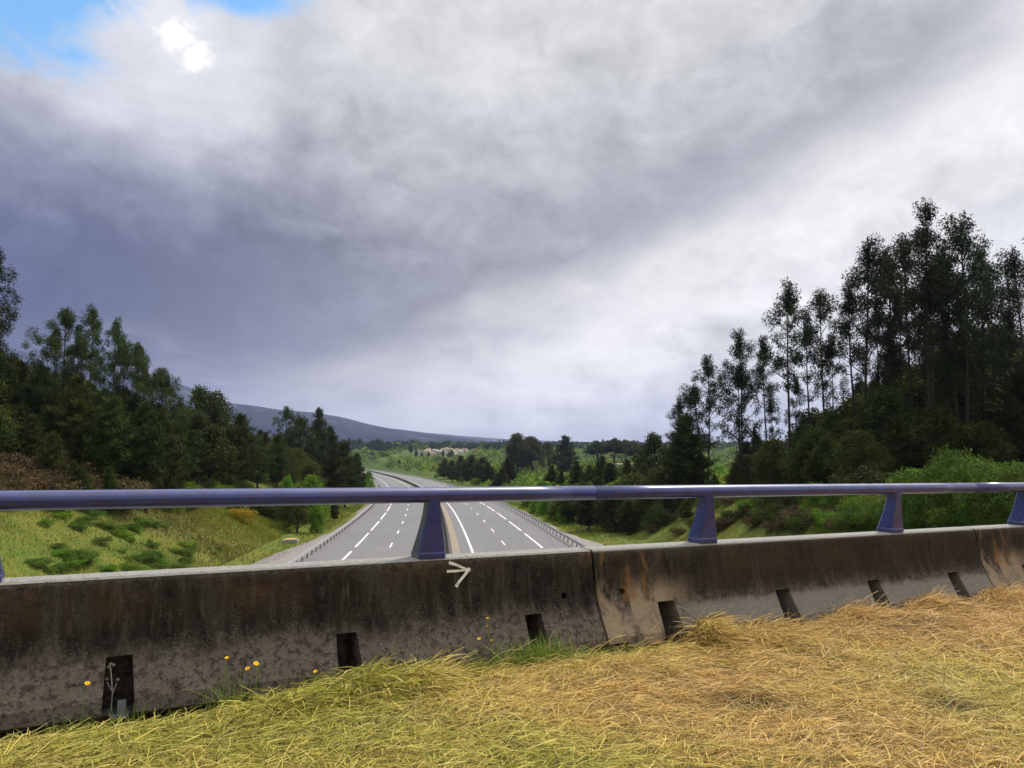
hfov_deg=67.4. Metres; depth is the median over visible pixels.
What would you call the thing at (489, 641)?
wildflower
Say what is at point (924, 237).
eucalyptus tree
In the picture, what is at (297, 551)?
gravel verge
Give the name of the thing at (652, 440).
broadleaf tree
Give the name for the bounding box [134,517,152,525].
shrub
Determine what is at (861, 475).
shrub
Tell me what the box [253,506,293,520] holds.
shrub
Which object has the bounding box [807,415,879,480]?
broadleaf tree
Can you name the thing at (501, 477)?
pine tree
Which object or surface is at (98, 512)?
shrub
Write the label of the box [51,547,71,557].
shrub
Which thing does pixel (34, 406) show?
pine tree
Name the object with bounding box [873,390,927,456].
broadleaf tree
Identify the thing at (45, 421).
pine tree
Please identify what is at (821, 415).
pine tree
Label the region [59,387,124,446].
broadleaf tree
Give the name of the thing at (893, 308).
eucalyptus tree
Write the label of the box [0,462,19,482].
scrub bush
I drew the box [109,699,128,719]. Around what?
concrete chip
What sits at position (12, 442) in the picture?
broadleaf tree
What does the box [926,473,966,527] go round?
shrub
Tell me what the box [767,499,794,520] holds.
shrub
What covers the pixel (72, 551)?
shrub
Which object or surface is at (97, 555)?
shrub
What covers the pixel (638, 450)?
umbrella pine
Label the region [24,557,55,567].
shrub
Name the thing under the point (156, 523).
shrub
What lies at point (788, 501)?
shrub
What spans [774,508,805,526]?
shrub
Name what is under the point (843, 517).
shrub
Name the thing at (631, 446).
umbrella pine
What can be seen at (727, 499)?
shrub
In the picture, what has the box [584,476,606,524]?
roadside tree
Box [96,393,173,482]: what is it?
pine tree
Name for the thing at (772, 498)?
shrub
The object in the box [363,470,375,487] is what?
young tree
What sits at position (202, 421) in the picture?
pine tree
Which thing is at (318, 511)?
young tree
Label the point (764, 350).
eucalyptus tree
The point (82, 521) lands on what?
shrub
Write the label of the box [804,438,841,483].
pine tree
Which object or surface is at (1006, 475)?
shrub
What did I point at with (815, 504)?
shrub
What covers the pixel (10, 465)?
scrub bush
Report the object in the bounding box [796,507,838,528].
shrub
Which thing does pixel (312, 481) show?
young tree
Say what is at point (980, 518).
shrub
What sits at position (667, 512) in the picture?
shrub
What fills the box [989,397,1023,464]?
pine tree
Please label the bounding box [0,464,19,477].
scrub bush
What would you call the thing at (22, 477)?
scrub bush
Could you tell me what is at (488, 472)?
pine tree
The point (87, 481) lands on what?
pine tree
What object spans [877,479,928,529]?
shrub
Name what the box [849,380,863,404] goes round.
pine tree
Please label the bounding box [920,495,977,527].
shrub
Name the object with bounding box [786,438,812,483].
pine tree
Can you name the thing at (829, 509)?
shrub
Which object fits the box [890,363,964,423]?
broadleaf tree
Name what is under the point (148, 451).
pine tree
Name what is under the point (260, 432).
pine tree
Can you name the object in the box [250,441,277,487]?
pine tree
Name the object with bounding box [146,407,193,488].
pine tree
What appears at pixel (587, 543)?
gravel verge
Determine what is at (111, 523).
shrub
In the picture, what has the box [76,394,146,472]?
pine tree
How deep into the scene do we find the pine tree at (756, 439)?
103.92 m
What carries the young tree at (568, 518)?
on the ground at (17, 518)
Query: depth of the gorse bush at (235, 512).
86.89 m
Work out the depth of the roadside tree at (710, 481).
91.16 m
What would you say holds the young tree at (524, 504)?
on the ground at (17, 518)
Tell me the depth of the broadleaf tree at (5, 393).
68.64 m
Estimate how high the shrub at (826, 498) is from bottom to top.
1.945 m
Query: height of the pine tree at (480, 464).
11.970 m
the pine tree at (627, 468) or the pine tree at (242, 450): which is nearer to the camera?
the pine tree at (242, 450)
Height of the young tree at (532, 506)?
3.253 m
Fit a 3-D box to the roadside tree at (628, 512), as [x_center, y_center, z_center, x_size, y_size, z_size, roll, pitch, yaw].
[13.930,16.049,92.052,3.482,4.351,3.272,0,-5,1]
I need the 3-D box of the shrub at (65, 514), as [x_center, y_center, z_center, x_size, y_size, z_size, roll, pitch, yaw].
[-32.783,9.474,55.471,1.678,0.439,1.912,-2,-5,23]
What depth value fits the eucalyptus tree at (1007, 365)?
70.21 m
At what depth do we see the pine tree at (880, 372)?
116.15 m
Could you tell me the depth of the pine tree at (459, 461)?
347.07 m
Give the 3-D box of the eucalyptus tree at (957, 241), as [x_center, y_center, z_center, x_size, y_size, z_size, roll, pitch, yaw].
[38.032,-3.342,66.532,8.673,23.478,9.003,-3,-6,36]
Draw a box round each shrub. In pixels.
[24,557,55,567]
[38,519,54,526]
[41,567,59,573]
[50,543,69,548]
[51,512,72,517]
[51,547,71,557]
[54,565,69,574]
[56,556,88,567]
[57,550,94,558]
[59,548,99,560]
[67,522,88,530]
[71,519,92,524]
[75,515,98,523]
[83,553,99,564]
[86,509,105,517]
[90,536,113,545]
[94,519,116,528]
[96,566,119,572]
[99,564,118,571]
[107,527,125,535]
[116,529,136,537]
[117,547,128,552]
[119,559,142,570]
[120,566,131,570]
[123,537,135,542]
[123,555,136,558]
[125,474,163,488]
[126,523,142,531]
[131,553,158,562]
[131,564,158,570]
[133,527,145,533]
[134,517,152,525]
[139,550,156,559]
[145,521,162,527]
[145,542,156,547]
[149,550,165,560]
[149,562,170,568]
[160,522,171,528]
[168,562,188,568]
[177,540,202,547]
[178,556,191,563]
[179,547,197,556]
[183,472,218,488]
[183,480,206,488]
[197,477,228,488]
[216,479,241,488]
[218,479,253,488]
[228,506,249,510]
[249,506,264,512]
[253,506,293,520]
[262,506,275,517]
[639,521,652,528]
[643,525,659,533]
[656,507,678,524]
[668,526,686,536]
[682,498,697,503]
[684,517,693,527]
[695,497,723,507]
[714,497,739,505]
[715,514,736,528]
[716,524,727,530]
[719,509,743,519]
[734,499,763,515]
[737,505,750,517]
[741,515,763,528]
[748,507,773,523]
[750,497,768,508]
[758,496,803,506]
[760,520,776,533]
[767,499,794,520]
[768,507,782,519]
[770,519,789,532]
[773,496,798,509]
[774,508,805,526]
[780,514,811,533]
[781,505,800,514]
[786,483,804,504]
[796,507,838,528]
[798,499,827,509]
[800,481,851,508]
[803,505,836,521]
[810,508,839,532]
[823,515,851,531]
[825,463,889,500]
[827,498,877,532]
[837,507,877,530]
[839,495,881,510]
[850,498,885,531]
[872,498,919,529]
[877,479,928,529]
[885,460,937,507]
[885,467,923,482]
[901,482,956,528]
[902,500,940,528]
[917,445,975,521]
[918,465,986,527]
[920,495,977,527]
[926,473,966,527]
[942,448,1023,524]
[945,503,998,526]
[950,482,999,526]
[966,467,1023,524]
[966,476,1015,525]
[971,496,1013,525]
[988,464,1023,523]
[990,499,1011,524]
[995,480,1014,523]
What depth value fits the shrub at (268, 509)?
97.19 m
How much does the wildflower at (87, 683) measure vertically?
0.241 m
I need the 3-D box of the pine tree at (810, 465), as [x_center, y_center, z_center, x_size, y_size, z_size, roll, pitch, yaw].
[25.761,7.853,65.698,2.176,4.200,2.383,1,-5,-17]
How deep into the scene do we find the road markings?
96.60 m
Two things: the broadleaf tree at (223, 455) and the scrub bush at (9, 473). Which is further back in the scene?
the broadleaf tree at (223, 455)
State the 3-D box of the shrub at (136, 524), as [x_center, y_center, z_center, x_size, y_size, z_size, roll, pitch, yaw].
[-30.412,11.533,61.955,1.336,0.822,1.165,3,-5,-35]
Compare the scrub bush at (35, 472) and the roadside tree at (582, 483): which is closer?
the scrub bush at (35, 472)
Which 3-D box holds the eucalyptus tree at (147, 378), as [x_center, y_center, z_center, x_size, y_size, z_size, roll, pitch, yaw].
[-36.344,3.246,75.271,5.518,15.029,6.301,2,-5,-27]
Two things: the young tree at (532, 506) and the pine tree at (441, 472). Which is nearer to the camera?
the young tree at (532, 506)
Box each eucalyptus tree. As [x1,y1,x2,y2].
[0,247,25,378]
[21,306,104,401]
[51,330,102,410]
[64,303,114,387]
[86,333,155,411]
[91,317,127,392]
[112,342,171,419]
[135,367,195,436]
[268,406,301,464]
[663,395,691,459]
[671,354,733,483]
[709,327,773,499]
[743,334,783,481]
[749,427,762,483]
[757,276,813,483]
[763,397,781,460]
[779,318,827,439]
[782,376,807,450]
[789,287,849,419]
[814,281,877,419]
[817,332,849,415]
[819,232,898,417]
[851,244,918,412]
[859,297,891,409]
[863,232,929,433]
[866,197,979,468]
[873,320,896,391]
[879,285,922,421]
[898,210,1008,452]
[908,239,980,447]
[909,291,949,440]
[947,307,988,427]
[950,246,1022,461]
[970,267,1021,465]
[974,245,1023,432]
[992,313,1023,463]
[1002,238,1023,369]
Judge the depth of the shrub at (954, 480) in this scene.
38.73 m
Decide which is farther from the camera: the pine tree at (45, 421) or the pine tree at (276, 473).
the pine tree at (276, 473)
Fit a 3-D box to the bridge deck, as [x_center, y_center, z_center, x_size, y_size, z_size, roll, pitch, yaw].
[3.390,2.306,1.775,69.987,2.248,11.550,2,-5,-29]
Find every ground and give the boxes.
[0,448,1019,577]
[0,605,1023,767]
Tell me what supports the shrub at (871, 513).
on the ground at (17, 518)
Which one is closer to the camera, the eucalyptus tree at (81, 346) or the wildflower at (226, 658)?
the wildflower at (226, 658)
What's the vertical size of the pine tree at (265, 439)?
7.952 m
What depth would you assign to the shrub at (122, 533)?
58.67 m
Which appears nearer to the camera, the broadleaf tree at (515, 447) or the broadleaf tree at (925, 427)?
the broadleaf tree at (925, 427)
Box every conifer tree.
[305,407,330,466]
[322,425,339,459]
[550,435,578,476]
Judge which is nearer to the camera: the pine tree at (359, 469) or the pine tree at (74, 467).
the pine tree at (74, 467)
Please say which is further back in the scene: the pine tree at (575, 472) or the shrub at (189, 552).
the pine tree at (575, 472)
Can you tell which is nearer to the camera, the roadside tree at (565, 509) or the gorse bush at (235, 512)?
the gorse bush at (235, 512)
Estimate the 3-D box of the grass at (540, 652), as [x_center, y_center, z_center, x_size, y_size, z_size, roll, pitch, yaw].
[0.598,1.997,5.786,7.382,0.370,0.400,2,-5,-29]
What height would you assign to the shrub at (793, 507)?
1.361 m
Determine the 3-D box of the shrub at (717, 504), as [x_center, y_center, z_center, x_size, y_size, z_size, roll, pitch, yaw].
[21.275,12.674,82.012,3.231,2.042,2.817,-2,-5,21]
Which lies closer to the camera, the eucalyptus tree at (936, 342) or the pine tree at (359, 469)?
the eucalyptus tree at (936, 342)
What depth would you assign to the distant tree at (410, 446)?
1162.79 m
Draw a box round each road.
[303,471,423,561]
[364,469,574,552]
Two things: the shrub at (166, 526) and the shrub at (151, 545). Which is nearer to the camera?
the shrub at (151, 545)
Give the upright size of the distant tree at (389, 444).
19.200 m
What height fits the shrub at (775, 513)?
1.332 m
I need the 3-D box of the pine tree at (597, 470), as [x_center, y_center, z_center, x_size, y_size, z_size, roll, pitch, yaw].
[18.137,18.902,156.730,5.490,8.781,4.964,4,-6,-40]
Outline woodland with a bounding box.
[302,439,788,486]
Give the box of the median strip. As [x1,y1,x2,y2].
[373,472,460,553]
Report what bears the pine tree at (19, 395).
on the ground at (17, 518)
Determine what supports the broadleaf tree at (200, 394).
on the ground at (17, 518)
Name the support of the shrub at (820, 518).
on the ground at (17, 518)
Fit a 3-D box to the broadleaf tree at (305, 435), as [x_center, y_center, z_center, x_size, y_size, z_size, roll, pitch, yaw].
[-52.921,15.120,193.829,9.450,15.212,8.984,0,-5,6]
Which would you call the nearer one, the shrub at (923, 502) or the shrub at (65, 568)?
the shrub at (923, 502)
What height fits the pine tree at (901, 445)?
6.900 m
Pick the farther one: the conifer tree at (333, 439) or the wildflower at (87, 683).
the conifer tree at (333, 439)
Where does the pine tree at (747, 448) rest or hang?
on the ground at (17, 518)
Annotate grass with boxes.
[14,629,682,737]
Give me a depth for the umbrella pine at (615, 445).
476.30 m
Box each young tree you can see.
[274,474,300,521]
[294,474,330,522]
[307,505,325,532]
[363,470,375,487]
[519,501,531,507]
[527,501,549,513]
[535,501,554,514]
[537,480,551,485]
[546,503,561,521]
[557,501,578,523]
[712,465,727,473]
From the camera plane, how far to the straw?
4.53 m
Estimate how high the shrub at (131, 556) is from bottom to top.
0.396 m
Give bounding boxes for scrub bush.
[0,452,20,465]
[0,453,65,478]
[0,461,28,475]
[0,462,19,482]
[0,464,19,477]
[0,466,29,482]
[0,469,29,484]
[0,475,32,489]
[4,477,36,489]
[6,448,34,460]
[14,462,70,487]
[16,472,56,489]
[19,443,67,461]
[19,464,56,486]
[24,469,56,487]
[35,475,85,489]
[63,457,98,477]
[81,483,103,511]
[87,474,105,489]
[93,465,130,482]
[104,470,153,511]
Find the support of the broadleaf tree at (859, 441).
on the ground at (17, 518)
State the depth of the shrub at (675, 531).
77.89 m
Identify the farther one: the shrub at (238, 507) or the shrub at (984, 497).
the shrub at (238, 507)
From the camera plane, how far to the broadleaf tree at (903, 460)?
67.04 m
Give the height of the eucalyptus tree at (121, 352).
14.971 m
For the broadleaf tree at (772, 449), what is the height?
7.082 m
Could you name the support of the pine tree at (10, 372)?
on the ground at (17, 518)
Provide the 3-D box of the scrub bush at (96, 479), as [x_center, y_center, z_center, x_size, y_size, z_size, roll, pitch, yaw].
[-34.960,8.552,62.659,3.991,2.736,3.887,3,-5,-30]
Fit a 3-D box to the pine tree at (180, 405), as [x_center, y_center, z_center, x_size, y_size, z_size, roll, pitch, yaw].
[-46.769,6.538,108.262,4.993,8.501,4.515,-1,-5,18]
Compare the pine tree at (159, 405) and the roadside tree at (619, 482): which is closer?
the pine tree at (159, 405)
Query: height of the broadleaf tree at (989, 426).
5.241 m
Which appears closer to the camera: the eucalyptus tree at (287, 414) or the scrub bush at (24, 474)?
the scrub bush at (24, 474)
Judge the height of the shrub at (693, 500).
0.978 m
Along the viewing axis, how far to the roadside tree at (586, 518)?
98.40 m
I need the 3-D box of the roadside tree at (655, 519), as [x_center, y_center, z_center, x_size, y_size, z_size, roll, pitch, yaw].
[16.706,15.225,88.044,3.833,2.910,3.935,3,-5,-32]
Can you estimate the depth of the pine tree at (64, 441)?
64.80 m
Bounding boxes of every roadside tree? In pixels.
[544,500,564,517]
[558,500,581,522]
[569,500,606,529]
[573,481,590,485]
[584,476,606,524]
[591,499,635,532]
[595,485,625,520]
[608,471,659,511]
[610,475,632,500]
[614,500,642,534]
[625,499,665,523]
[633,464,684,503]
[640,505,669,526]
[656,498,681,515]
[659,470,695,502]
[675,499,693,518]
[678,476,704,500]
[704,479,716,484]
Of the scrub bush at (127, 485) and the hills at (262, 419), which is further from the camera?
the hills at (262, 419)
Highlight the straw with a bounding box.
[0,581,1023,767]
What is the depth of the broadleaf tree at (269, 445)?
147.52 m
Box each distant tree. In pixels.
[353,438,364,444]
[368,439,386,450]
[382,441,395,450]
[408,444,412,451]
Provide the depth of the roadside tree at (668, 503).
88.85 m
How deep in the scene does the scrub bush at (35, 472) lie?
55.75 m
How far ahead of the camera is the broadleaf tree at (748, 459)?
92.75 m
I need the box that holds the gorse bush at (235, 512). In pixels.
[227,506,258,523]
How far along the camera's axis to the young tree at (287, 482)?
102.83 m
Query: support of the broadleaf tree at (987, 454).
on the ground at (17, 518)
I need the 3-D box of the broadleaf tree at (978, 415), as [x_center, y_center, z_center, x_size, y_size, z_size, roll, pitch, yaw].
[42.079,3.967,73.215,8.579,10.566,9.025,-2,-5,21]
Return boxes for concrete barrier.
[0,547,606,733]
[579,527,992,650]
[961,524,1023,590]
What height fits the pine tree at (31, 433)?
4.687 m
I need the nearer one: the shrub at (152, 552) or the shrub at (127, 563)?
the shrub at (127, 563)
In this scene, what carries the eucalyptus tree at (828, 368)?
on the ground at (17, 518)
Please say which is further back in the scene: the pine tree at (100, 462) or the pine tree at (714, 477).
the pine tree at (714, 477)
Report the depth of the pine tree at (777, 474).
83.48 m
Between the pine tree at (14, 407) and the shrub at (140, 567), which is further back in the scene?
the pine tree at (14, 407)
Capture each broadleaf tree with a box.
[0,371,14,406]
[0,373,18,400]
[0,405,21,450]
[0,412,23,455]
[29,371,65,388]
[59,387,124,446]
[183,423,245,484]
[192,409,208,419]
[265,443,279,464]
[265,445,302,484]
[275,505,309,532]
[280,446,317,484]
[283,415,322,460]
[296,460,328,487]
[504,433,532,472]
[520,436,546,472]
[537,441,559,472]
[631,431,673,477]
[722,453,764,497]
[749,435,793,483]
[757,441,795,483]
[775,424,844,483]
[779,408,821,466]
[795,392,870,445]
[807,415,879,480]
[819,427,897,483]
[842,384,927,482]
[871,376,962,450]
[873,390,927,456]
[889,436,926,471]
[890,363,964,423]
[902,402,977,470]
[914,374,1005,448]
[934,321,1022,471]
[936,422,1005,468]
[963,418,1018,476]
[972,367,1023,467]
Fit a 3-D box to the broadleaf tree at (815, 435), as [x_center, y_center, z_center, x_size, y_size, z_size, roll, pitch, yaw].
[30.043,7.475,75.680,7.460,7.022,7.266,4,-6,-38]
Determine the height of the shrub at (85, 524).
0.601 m
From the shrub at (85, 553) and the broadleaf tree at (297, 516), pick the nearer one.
the shrub at (85, 553)
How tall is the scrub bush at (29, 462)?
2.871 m
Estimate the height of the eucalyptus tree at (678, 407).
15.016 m
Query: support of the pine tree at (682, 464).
on the ground at (17, 518)
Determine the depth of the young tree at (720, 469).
169.31 m
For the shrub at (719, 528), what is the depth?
69.31 m
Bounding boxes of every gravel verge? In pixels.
[251,480,377,564]
[412,476,603,546]
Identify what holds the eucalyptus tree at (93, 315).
on the ground at (17, 518)
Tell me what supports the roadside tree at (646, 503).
on the ground at (17, 518)
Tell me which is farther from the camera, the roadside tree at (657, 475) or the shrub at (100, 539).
the roadside tree at (657, 475)
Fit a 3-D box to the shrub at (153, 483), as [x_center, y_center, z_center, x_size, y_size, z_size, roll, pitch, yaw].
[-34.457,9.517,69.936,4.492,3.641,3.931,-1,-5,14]
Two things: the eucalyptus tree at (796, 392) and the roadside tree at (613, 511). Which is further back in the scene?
the roadside tree at (613, 511)
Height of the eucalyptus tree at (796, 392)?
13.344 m
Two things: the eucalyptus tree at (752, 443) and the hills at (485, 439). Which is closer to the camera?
the eucalyptus tree at (752, 443)
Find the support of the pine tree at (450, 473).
on the ground at (17, 518)
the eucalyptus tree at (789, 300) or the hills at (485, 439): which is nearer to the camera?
the eucalyptus tree at (789, 300)
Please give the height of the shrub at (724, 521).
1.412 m
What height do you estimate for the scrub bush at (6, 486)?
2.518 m
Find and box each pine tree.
[0,341,18,393]
[0,356,28,406]
[1,348,17,403]
[3,405,28,447]
[7,355,31,381]
[7,404,47,451]
[14,360,38,405]
[15,421,46,458]
[16,366,58,426]
[33,440,55,468]
[34,430,70,486]
[38,408,64,438]
[46,372,102,464]
[58,439,78,465]
[64,461,89,489]
[73,467,94,510]
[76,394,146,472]
[88,443,120,478]
[93,464,107,480]
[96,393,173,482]
[99,465,118,512]
[117,401,175,513]
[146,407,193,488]
[150,402,183,446]
[168,407,209,476]
[170,401,191,418]
[180,417,200,464]
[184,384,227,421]
[189,414,215,482]
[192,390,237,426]
[207,408,228,457]
[214,425,246,483]
[218,427,250,477]
[219,419,231,428]
[224,412,263,482]
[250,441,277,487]
[256,429,263,437]
[260,432,272,449]
[264,433,289,487]
[318,446,354,505]
[321,455,328,474]
[327,440,364,507]
[328,505,340,518]
[352,453,367,487]
[436,458,450,478]
[445,460,457,481]
[452,455,465,483]
[459,454,479,480]
[470,456,494,485]
[479,463,496,482]
[490,473,498,486]
[493,468,510,486]
[498,458,520,481]
[543,465,558,484]
[555,470,565,485]
[568,460,584,484]
[579,464,592,484]
[587,456,606,484]
[602,462,619,483]
[618,459,636,477]
[658,413,716,498]
[711,474,719,484]
[725,462,746,484]
[729,440,755,484]
[751,434,763,467]
[771,468,785,483]
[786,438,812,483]
[799,451,824,483]
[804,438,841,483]
[808,409,828,437]
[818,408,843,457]
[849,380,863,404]
[851,378,881,414]
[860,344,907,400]
[874,411,916,478]
[882,353,907,393]
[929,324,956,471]
[953,354,1005,459]
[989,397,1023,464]
[990,343,1023,425]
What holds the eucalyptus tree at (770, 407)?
on the ground at (17, 518)
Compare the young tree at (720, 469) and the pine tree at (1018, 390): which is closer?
the pine tree at (1018, 390)
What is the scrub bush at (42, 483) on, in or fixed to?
on the ground at (17, 518)
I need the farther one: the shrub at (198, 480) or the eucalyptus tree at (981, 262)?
the shrub at (198, 480)
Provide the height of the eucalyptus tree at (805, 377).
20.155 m
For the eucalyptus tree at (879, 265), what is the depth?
73.38 m
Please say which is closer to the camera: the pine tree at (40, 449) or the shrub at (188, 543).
the pine tree at (40, 449)
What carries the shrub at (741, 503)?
on the ground at (17, 518)
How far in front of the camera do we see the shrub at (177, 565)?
57.58 m
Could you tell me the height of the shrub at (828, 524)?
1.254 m
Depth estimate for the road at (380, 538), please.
92.75 m
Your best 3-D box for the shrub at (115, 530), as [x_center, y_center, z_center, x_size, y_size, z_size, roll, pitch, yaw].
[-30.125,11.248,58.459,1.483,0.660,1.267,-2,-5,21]
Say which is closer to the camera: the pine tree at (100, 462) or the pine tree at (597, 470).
the pine tree at (100, 462)
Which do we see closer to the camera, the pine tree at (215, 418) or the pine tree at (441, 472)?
the pine tree at (215, 418)
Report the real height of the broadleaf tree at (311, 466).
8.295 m
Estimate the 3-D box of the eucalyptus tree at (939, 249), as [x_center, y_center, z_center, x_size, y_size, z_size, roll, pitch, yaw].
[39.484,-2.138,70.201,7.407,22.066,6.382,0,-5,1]
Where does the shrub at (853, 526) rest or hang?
on the ground at (17, 518)
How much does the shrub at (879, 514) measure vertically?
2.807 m
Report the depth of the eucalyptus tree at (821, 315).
84.78 m
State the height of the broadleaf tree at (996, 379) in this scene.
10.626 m
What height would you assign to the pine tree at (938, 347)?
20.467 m
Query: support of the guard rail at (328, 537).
on the road at (380, 538)
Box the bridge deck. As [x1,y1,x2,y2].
[101,638,667,716]
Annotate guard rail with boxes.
[288,482,379,562]
[370,469,586,546]
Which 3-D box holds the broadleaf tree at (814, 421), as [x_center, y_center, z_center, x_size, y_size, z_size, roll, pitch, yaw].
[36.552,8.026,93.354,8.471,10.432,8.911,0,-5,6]
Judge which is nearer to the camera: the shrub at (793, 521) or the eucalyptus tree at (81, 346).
the shrub at (793, 521)
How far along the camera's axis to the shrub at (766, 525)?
58.46 m
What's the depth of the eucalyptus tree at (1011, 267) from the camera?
64.95 m
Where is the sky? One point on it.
(500, 219)
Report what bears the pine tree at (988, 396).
on the ground at (17, 518)
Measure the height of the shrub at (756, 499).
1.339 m
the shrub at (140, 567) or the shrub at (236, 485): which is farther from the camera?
the shrub at (236, 485)
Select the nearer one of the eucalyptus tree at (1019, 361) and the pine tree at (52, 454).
the pine tree at (52, 454)
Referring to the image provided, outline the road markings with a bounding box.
[342,471,542,559]
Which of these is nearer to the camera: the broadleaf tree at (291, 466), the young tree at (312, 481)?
the young tree at (312, 481)
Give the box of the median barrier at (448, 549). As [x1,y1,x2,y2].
[364,470,451,553]
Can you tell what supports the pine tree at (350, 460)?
on the ground at (17, 518)
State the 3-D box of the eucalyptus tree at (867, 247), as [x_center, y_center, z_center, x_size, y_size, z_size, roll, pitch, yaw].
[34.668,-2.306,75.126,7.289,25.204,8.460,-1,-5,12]
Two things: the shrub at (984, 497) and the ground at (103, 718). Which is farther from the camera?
the shrub at (984, 497)
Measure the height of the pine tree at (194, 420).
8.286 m
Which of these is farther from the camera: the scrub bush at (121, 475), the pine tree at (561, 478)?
the pine tree at (561, 478)
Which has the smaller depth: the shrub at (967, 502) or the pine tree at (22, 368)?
the shrub at (967, 502)
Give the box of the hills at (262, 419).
[3,348,489,442]
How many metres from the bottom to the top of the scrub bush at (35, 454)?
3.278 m
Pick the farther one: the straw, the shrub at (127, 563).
the shrub at (127, 563)
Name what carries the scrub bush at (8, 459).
on the ground at (17, 518)
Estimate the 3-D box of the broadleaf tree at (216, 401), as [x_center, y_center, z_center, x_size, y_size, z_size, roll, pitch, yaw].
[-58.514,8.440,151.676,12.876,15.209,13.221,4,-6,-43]
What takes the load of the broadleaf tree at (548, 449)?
on the ground at (17, 518)
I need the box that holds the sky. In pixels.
[0,0,1023,442]
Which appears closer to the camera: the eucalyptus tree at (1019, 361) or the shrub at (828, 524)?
the shrub at (828, 524)
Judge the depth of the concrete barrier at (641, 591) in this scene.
7.19 m
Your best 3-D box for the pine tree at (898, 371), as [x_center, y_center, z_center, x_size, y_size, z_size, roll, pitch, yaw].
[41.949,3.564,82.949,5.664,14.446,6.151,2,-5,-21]
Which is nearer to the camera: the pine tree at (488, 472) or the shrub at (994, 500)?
the shrub at (994, 500)
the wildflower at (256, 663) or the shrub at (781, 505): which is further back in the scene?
the shrub at (781, 505)
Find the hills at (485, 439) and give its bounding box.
[396,429,751,442]
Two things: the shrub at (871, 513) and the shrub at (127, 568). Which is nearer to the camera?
the shrub at (871, 513)
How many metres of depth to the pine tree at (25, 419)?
62.18 m
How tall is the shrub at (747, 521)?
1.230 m
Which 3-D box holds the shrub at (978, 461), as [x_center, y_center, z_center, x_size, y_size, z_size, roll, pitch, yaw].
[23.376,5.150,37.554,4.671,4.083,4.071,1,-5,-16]
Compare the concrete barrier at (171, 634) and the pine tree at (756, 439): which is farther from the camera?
the pine tree at (756, 439)
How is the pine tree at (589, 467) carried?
on the ground at (17, 518)
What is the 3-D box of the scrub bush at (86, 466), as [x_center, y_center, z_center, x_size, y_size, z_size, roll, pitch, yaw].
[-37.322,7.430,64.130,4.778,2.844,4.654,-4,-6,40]
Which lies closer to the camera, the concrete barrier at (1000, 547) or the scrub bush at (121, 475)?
the concrete barrier at (1000, 547)
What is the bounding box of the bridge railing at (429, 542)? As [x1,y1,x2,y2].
[0,482,1023,581]
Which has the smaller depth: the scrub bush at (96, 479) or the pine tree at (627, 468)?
the scrub bush at (96, 479)
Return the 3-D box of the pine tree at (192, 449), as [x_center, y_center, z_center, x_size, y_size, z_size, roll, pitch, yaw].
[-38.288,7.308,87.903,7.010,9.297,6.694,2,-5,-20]
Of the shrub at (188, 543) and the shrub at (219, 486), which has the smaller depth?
the shrub at (188, 543)
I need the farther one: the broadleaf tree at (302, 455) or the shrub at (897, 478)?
the broadleaf tree at (302, 455)
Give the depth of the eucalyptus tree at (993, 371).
74.30 m
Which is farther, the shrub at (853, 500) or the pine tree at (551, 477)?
the pine tree at (551, 477)
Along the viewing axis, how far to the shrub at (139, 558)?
55.47 m
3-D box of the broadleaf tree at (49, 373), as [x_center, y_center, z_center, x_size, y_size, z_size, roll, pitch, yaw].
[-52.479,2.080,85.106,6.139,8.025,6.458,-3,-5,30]
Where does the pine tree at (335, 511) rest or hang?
on the ground at (17, 518)
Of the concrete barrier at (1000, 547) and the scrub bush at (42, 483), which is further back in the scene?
the scrub bush at (42, 483)
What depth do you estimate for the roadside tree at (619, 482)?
109.03 m
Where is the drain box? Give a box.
[282,538,299,542]
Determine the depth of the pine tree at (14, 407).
63.23 m
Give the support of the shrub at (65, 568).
on the ground at (17, 518)
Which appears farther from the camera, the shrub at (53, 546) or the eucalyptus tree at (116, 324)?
the eucalyptus tree at (116, 324)
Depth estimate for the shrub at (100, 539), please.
54.31 m
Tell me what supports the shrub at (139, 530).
on the ground at (17, 518)
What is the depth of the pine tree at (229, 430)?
102.53 m
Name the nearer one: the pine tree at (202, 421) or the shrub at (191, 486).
the shrub at (191, 486)
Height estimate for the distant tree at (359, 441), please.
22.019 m
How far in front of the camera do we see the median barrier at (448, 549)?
99.34 m
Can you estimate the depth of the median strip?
94.00 m
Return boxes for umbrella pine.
[583,441,607,464]
[601,437,629,468]
[617,439,640,460]
[626,445,644,459]
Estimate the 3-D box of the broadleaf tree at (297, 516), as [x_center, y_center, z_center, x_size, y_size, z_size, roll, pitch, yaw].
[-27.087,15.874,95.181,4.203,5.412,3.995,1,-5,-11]
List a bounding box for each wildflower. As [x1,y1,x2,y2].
[78,681,89,727]
[220,657,228,702]
[242,666,249,703]
[253,661,258,697]
[487,617,489,664]
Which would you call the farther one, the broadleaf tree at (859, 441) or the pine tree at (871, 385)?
the pine tree at (871, 385)
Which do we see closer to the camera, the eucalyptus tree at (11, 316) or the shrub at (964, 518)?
the shrub at (964, 518)
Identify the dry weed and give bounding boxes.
[105,662,119,714]
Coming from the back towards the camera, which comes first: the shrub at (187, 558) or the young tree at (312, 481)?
the young tree at (312, 481)
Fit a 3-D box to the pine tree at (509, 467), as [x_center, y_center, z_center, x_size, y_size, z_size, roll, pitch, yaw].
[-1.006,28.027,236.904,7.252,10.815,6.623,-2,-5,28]

